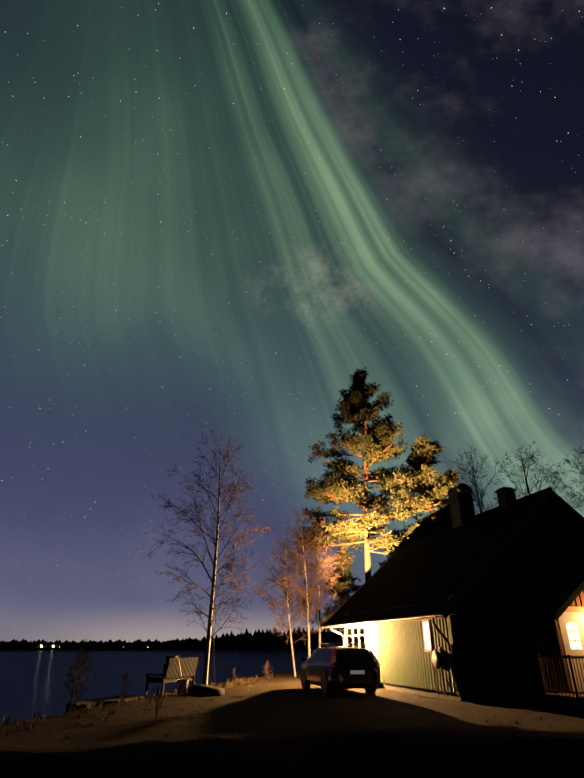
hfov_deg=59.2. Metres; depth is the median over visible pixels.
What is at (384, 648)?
house siding boards
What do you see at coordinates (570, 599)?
vestibule bargeboard
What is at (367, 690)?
car wheels
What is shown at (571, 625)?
house wall
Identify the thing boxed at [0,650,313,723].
lake water
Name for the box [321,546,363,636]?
pine
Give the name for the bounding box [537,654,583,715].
porch railing
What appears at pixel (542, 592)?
vestibule roof
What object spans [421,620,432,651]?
window
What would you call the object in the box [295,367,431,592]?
tall pine
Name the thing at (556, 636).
vestibule boards
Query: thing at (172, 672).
garden bench
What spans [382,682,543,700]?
house plinth
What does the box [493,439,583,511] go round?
bare tree
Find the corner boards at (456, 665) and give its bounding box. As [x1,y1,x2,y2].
[365,615,462,693]
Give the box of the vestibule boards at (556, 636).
[496,592,583,696]
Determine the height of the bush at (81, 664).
1.922 m
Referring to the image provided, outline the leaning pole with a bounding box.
[212,627,214,686]
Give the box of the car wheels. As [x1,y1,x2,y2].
[304,681,375,694]
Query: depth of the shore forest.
492.24 m
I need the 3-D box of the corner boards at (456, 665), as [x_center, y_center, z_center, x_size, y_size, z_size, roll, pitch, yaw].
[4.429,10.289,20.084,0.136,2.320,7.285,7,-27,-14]
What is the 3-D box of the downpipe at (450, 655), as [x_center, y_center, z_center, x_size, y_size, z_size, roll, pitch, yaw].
[5.022,8.823,16.998,0.575,2.317,0.084,7,-27,-14]
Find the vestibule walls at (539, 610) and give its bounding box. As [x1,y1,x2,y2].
[495,590,583,697]
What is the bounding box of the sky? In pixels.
[0,0,583,642]
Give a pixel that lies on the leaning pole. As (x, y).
(213, 657)
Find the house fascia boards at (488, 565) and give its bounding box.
[322,489,583,628]
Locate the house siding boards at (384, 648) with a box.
[366,501,583,693]
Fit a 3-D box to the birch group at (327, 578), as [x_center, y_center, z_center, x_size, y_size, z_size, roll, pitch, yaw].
[2.100,12.354,31.281,4.258,9.563,3.734,-1,-27,1]
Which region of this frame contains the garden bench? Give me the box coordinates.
[145,657,198,694]
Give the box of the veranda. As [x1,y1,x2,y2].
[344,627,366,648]
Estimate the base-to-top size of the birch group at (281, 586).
8.240 m
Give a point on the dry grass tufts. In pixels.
(103, 708)
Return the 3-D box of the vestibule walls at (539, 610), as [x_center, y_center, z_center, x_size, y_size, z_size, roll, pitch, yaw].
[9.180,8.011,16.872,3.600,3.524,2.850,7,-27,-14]
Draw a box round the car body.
[300,646,380,688]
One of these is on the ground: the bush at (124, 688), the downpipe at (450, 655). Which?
the bush at (124, 688)
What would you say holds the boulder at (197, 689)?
on the ground
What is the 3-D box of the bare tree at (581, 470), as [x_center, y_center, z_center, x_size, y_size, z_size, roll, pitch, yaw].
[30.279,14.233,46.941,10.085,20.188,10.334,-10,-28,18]
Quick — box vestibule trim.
[551,606,583,611]
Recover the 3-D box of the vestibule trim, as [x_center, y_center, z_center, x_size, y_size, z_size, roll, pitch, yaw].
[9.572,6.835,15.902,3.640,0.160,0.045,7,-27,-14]
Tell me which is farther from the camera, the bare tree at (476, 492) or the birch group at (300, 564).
the bare tree at (476, 492)
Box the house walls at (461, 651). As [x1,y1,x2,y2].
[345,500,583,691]
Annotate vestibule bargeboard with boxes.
[554,580,583,620]
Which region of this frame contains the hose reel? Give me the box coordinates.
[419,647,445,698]
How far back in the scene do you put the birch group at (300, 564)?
30.91 m
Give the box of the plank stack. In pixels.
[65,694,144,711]
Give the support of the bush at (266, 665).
on the ground
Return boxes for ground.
[0,671,583,777]
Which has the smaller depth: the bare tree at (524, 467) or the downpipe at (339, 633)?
the downpipe at (339, 633)
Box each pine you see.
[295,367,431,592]
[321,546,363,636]
[383,434,460,560]
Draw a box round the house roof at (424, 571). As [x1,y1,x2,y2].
[323,487,583,626]
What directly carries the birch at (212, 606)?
on the ground
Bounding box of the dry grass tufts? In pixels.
[0,674,552,737]
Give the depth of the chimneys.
25.77 m
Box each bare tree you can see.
[443,444,519,514]
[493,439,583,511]
[549,444,583,506]
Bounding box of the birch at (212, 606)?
[144,430,280,684]
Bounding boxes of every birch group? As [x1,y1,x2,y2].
[251,533,324,676]
[275,506,336,657]
[291,517,351,647]
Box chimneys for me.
[447,483,515,527]
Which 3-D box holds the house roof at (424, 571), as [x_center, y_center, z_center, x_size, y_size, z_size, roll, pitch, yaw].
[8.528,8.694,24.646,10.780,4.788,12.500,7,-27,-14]
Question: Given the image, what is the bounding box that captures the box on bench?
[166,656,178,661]
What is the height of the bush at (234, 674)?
1.043 m
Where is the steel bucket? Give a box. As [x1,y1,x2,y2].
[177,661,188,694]
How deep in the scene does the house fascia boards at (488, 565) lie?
18.93 m
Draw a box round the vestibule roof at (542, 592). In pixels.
[492,569,583,622]
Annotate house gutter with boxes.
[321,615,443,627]
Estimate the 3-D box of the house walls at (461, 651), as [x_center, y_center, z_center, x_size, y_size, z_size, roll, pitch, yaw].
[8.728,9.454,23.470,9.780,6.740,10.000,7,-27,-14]
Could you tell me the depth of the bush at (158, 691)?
11.93 m
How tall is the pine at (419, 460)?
15.578 m
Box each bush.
[63,640,99,714]
[64,654,90,711]
[118,672,132,706]
[151,685,164,717]
[229,667,237,686]
[261,660,272,684]
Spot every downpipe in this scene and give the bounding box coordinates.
[330,627,344,645]
[432,618,455,695]
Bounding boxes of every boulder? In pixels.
[188,684,213,694]
[205,687,224,695]
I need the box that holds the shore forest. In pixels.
[0,627,364,650]
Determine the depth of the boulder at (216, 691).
18.25 m

